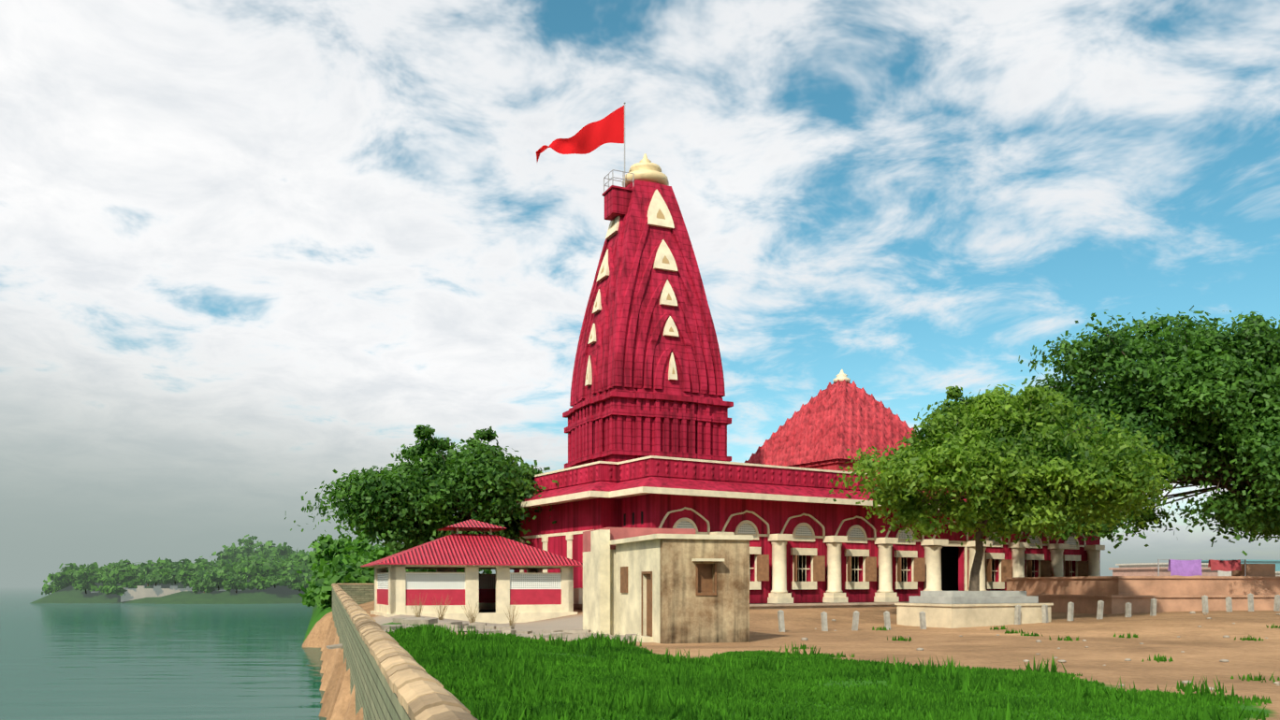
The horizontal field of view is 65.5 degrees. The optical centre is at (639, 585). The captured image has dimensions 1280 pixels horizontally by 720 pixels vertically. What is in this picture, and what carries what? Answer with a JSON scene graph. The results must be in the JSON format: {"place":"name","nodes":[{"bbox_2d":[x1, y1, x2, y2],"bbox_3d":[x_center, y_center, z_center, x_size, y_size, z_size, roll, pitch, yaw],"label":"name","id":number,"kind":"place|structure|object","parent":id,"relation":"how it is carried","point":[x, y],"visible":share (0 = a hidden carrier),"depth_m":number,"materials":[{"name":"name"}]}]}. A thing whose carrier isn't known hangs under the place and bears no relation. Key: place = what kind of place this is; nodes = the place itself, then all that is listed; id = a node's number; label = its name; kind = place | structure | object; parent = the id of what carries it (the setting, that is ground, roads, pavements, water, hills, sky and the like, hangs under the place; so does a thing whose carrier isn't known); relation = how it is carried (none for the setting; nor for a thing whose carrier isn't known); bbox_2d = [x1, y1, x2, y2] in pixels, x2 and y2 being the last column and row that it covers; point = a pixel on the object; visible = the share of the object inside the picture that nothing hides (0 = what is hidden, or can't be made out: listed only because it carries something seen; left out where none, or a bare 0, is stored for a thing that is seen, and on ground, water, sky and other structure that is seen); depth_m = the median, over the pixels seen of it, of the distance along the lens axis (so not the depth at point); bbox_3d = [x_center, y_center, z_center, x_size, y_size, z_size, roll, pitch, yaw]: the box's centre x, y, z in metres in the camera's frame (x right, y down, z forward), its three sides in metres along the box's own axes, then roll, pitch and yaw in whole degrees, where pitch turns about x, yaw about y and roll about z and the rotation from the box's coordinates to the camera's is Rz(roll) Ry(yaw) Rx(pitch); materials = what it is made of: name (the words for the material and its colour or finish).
{"place":"outdoors","nodes":[
{"label":"outdoors","id":0,"kind":"place"},
{"bbox_2d":[0,585,326,719],"bbox_3d":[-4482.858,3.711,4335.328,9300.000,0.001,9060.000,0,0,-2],"label":"lake water","id":1,"kind":"structure","parent":0,"point":[106,661],"depth_m":48.13,"materials":[{"name":"teal liquid"}]},
{"bbox_2d":[0,0,1279,585],"label":"sky","id":2,"kind":"structure","parent":0,"point":[249,249],"materials":[{"name":"white"}]},
{"bbox_2d":[30,580,1279,719],"bbox_3d":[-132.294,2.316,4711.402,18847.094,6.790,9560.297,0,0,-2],"label":"ground","id":3,"kind":"structure","parent":0,"point":[1206,647],"depth_m":29.83,"materials":[{"name":"brown soil"}]},
{"bbox_2d":[90,585,241,602],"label":"sandy bank","id":4,"kind":"structure","parent":3,"relation":"on","point":[142,592],"depth_m":201.50,"materials":[{"name":"beige sand"}]},
{"bbox_2d":[41,518,495,609],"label":"distant trees","id":5,"kind":"object","parent":3,"relation":"on","point":[324,565],"visible":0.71,"depth_m":201.19,"materials":[{"name":"green plant"}]},
{"bbox_2d":[331,583,478,719],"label":"lake wall","id":6,"kind":"structure","parent":3,"relation":"on","point":[391,678],"depth_m":10.94,"materials":[{"name":"stone"}]},
{"bbox_2d":[284,424,558,572],"bbox_3d":[-11.397,-3.655,57.445,15.994,10.792,13.256,0,0,-2],"label":"tree","id":7,"kind":"object","parent":3,"relation":"on","point":[417,502],"visible":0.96,"depth_m":53.60,"materials":[{"name":"green plant"}]},
{"bbox_2d":[407,596,521,626],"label":"dry weeds","id":8,"kind":"object","parent":3,"relation":"on","point":[472,619],"visible":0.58,"depth_m":38.98,"materials":[{"name":"brown plant"}]},
{"bbox_2d":[360,519,582,624],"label":"pavilion","id":9,"kind":"structure","parent":3,"relation":"on","point":[535,592],"depth_m":43.42,"materials":[{"name":"white"}]},
{"bbox_2d":[326,616,639,649],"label":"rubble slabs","id":10,"kind":"structure","parent":3,"relation":"on","point":[404,621],"depth_m":32.86,"materials":[{"name":"beige stone"}]},
{"bbox_2d":[582,527,753,643],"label":"old building","id":11,"kind":"structure","parent":3,"relation":"on","point":[671,586],"depth_m":29.63,"materials":[{"name":"paint"}]},
{"bbox_2d":[489,455,1105,610],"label":"temple building","id":12,"kind":"structure","parent":3,"relation":"on","point":[810,547],"depth_m":50.77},
{"bbox_2d":[562,101,733,468],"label":"temple tower","id":13,"kind":"structure","parent":12,"relation":"on","point":[647,379],"depth_m":52.21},
{"bbox_2d":[536,105,624,161],"bbox_3d":[-3.181,-24.298,53.376,4.720,3.282,1.134,0,0,-2],"label":"temple flag","id":14,"kind":"object","parent":13,"relation":"attached to","point":[590,137],"visible":0.96,"depth_m":53.64,"materials":[{"name":"red fabric"}]},
{"bbox_2d":[744,369,920,474],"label":"pyramidal roof","id":15,"kind":"structure","parent":12,"relation":"on","point":[829,426],"depth_m":59.79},
{"bbox_2d":[894,591,1053,628],"bbox_3d":[13.900,1.001,41.490,5.520,1.500,3.320,0,0,-26],"label":"tree platform","id":16,"kind":"object","parent":3,"relation":"on","point":[955,609],"visible":0.92,"depth_m":40.11,"materials":[{"name":"beige concrete"}]},
{"bbox_2d":[824,384,1180,591],"bbox_3d":[14.660,-3.774,41.961,13.992,8.903,10.349,0,0,-2],"label":"neem tree","id":17,"kind":"object","parent":16,"relation":"on","point":[996,457],"visible":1,"depth_m":39.26,"materials":[{"name":"green plant"}]},
{"bbox_2d":[777,593,1279,632],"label":"bollards","id":18,"kind":"object","parent":3,"relation":"on","point":[1017,614],"visible":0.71,"depth_m":40.82,"materials":[{"name":"concrete"}]},
{"bbox_2d":[793,624,1279,693],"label":"grass tufts","id":19,"kind":"object","parent":3,"relation":"on","point":[1182,685],"visible":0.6,"depth_m":29.88,"materials":[{"name":"green plant"}]},
{"bbox_2d":[800,611,1279,691],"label":"dirt stones","id":20,"kind":"object","parent":3,"relation":"on","point":[1064,661],"visible":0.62,"depth_m":25.86,"materials":[{"name":"brown stone"}]},
{"bbox_2d":[1004,564,1279,614],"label":"boundary wall","id":21,"kind":"structure","parent":3,"relation":"on","point":[1260,583],"depth_m":47.98,"materials":[{"name":"brown stone"}]},
{"bbox_2d":[960,305,1279,555],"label":"tree","id":22,"kind":"object","parent":21,"relation":"on","point":[1204,401],"visible":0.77,"depth_m":46.92,"materials":[{"name":"green plant"}]},
{"bbox_2d":[1157,559,1246,576],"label":"hanging cloths","id":23,"kind":"object","parent":21,"relation":"on","point":[1185,567],"visible":0.92,"depth_m":48.18,"materials":[{"name":"purple fabric"}]},
{"bbox_2d":[1108,559,1279,576],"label":"distant sheds and wall","id":24,"kind":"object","parent":3,"relation":"on","point":[1139,570],"visible":0.19,"depth_m":81.45,"materials":[{"name":"beige"}]},
{"bbox_2d":[382,623,1271,719],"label":"grass","id":25,"kind":"structure","parent":0,"point":[603,685],"depth_m":15.09,"materials":[{"name":"green plant"}]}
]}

